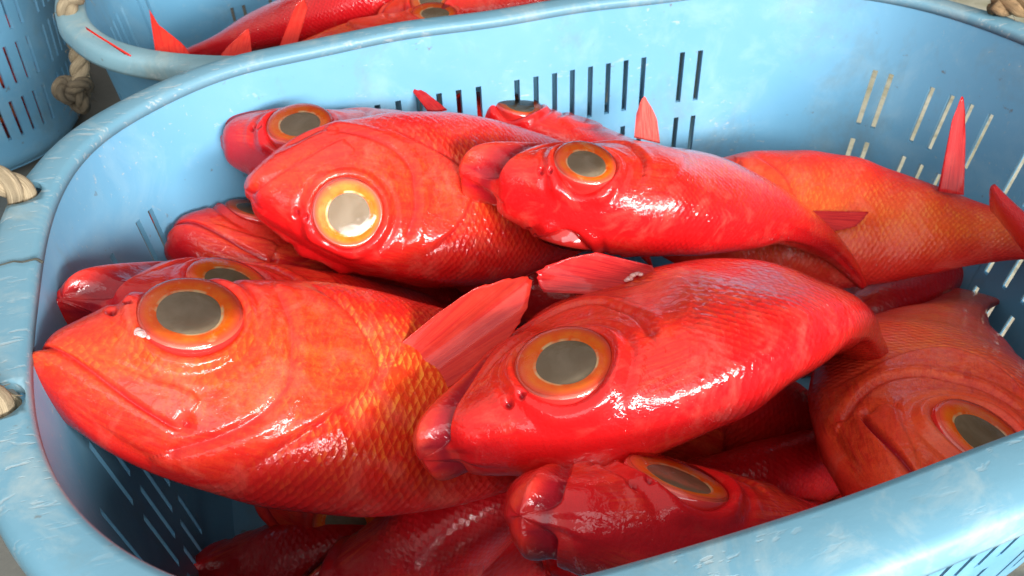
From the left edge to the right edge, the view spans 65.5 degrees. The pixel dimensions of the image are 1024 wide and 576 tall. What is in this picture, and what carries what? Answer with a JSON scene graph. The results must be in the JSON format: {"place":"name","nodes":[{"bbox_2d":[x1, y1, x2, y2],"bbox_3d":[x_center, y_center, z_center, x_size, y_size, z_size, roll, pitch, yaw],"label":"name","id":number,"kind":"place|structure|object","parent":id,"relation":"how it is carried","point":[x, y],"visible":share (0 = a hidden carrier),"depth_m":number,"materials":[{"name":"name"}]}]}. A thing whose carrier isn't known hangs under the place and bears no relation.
{"place":"outdoors","nodes":[
{"label":"outdoors","id":0,"kind":"place"},
{"bbox_2d":[0,0,1023,575],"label":"ground","id":1,"kind":"structure","parent":0,"point":[104,92],"depth_m":1.18,"materials":[{"name":"concrete"}]},
{"bbox_2d":[0,0,79,169],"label":"fish crate","id":2,"kind":"object","parent":1,"relation":"on","point":[44,48],"visible":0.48,"depth_m":1.02,"materials":[{"name":"blue plastic"}]},
{"bbox_2d":[3,14,27,62],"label":"red fish","id":3,"kind":"object","parent":2,"relation":"in","point":[5,53],"visible":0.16,"depth_m":1.00},
{"bbox_2d":[0,58,41,104],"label":"red fish","id":4,"kind":"object","parent":2,"relation":"in","point":[1,81],"visible":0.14,"depth_m":1.02},
{"bbox_2d":[0,98,51,137],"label":"red fish","id":5,"kind":"object","parent":2,"relation":"in","point":[4,125],"visible":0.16,"depth_m":1.05},
{"bbox_2d":[51,0,700,148],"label":"fish crate","id":6,"kind":"object","parent":1,"relation":"on","point":[125,25],"visible":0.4,"depth_m":0.80,"materials":[{"name":"blue plastic"}]},
{"bbox_2d":[86,10,189,56],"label":"red fish","id":7,"kind":"object","parent":6,"relation":"in","point":[165,40],"visible":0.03,"depth_m":0.74},
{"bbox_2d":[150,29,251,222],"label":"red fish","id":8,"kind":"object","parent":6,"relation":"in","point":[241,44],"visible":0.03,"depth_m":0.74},
{"bbox_2d":[186,0,390,55],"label":"red fish","id":9,"kind":"object","parent":6,"relation":"in","point":[266,25],"visible":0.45,"depth_m":0.88},
{"bbox_2d":[279,0,469,45],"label":"red fish","id":10,"kind":"object","parent":6,"relation":"in","point":[292,33],"visible":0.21,"depth_m":0.81},
{"bbox_2d":[378,0,547,13],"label":"red fish","id":11,"kind":"object","parent":10,"relation":"on","point":[465,6],"visible":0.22,"depth_m":0.83},
{"bbox_2d":[0,0,1023,575],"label":"fish crate","id":12,"kind":"object","parent":1,"relation":"on","point":[774,74],"visible":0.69,"depth_m":0.63,"materials":[{"name":"blue plastic"}]},
{"bbox_2d":[56,257,453,323],"bbox_3d":[-0.123,0.019,0.593,0.131,0.072,0.395,23,11,34],"label":"red fish","id":13,"kind":"object","parent":12,"relation":"in","point":[84,292],"visible":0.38,"depth_m":0.47},
{"bbox_2d":[194,524,364,575],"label":"red fish","id":14,"kind":"object","parent":12,"relation":"in","point":[285,550],"visible":0.23,"depth_m":0.54},
{"bbox_2d":[32,276,531,516],"bbox_3d":[-0.046,0.063,0.464,0.414,0.114,0.137,13,56,-24],"label":"red fish","id":15,"kind":"object","parent":12,"relation":"in","point":[316,397],"visible":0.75,"depth_m":0.41},
{"bbox_2d":[164,197,462,301],"bbox_3d":[-0.111,-0.007,0.717,0.386,0.075,0.130,13,33,-36],"label":"red fish","id":16,"kind":"object","parent":12,"relation":"in","point":[235,229],"visible":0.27,"depth_m":0.61},
{"bbox_2d":[254,506,545,575],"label":"red fish","id":17,"kind":"object","parent":12,"relation":"in","point":[510,560],"visible":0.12,"depth_m":0.55},
{"bbox_2d":[301,492,512,575],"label":"red fish","id":18,"kind":"object","parent":12,"relation":"in","point":[474,538],"visible":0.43,"depth_m":0.48},
{"bbox_2d":[244,111,580,287],"bbox_3d":[-0.009,-0.073,0.633,0.387,0.077,0.142,-5,78,-24],"label":"red fish","id":19,"kind":"object","parent":12,"relation":"in","point":[381,195],"visible":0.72,"depth_m":0.57},
{"bbox_2d":[220,89,652,265],"bbox_3d":[-0.054,-0.087,0.664,0.375,0.125,0.144,2,31,-10],"label":"red fish","id":20,"kind":"object","parent":12,"relation":"in","point":[250,141],"visible":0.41,"depth_m":0.60},
{"bbox_2d":[454,255,578,326],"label":"red fish","id":21,"kind":"object","parent":12,"relation":"in","point":[539,300],"visible":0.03,"depth_m":0.68},
{"bbox_2d":[456,92,659,142],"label":"red fish","id":22,"kind":"object","parent":12,"relation":"in","point":[544,119],"visible":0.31,"depth_m":0.71},
{"bbox_2d":[413,252,888,480],"bbox_3d":[0.095,0.061,0.501,0.337,0.188,0.156,-18,44,-20],"label":"red fish","id":23,"kind":"object","parent":12,"relation":"in","point":[620,359],"visible":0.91,"depth_m":0.40},
{"bbox_2d":[459,140,866,288],"bbox_3d":[0.134,-0.062,0.623,0.356,0.104,0.122,-2,33,-23],"label":"red fish","id":24,"kind":"object","parent":12,"relation":"in","point":[627,198],"visible":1,"depth_m":0.56},
{"bbox_2d":[503,452,823,575],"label":"red fish","id":25,"kind":"object","parent":12,"relation":"in","point":[580,518],"visible":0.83,"depth_m":0.35},
{"bbox_2d":[542,428,840,575],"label":"red fish","id":26,"kind":"object","parent":12,"relation":"in","point":[791,463],"visible":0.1,"depth_m":0.54},
{"bbox_2d":[662,381,841,502],"bbox_3d":[0.182,0.120,0.613,0.374,0.129,0.073,21,30,-12],"label":"red fish","id":27,"kind":"object","parent":12,"relation":"in","point":[785,410],"visible":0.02,"depth_m":0.57},
{"bbox_2d":[662,96,1023,288],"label":"red fish","id":28,"kind":"object","parent":12,"relation":"in","point":[887,225],"visible":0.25,"depth_m":0.67},
{"bbox_2d":[802,267,963,377],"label":"red fish","id":29,"kind":"object","parent":12,"relation":"in","point":[879,298],"visible":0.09,"depth_m":0.73},
{"bbox_2d":[807,288,1023,496],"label":"red fish","id":30,"kind":"object","parent":12,"relation":"in","point":[942,379],"visible":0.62,"depth_m":0.47},
{"bbox_2d":[989,184,1023,251],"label":"fish tail","id":31,"kind":"object","parent":12,"relation":"in","point":[1006,211],"visible":1,"depth_m":0.60}
]}

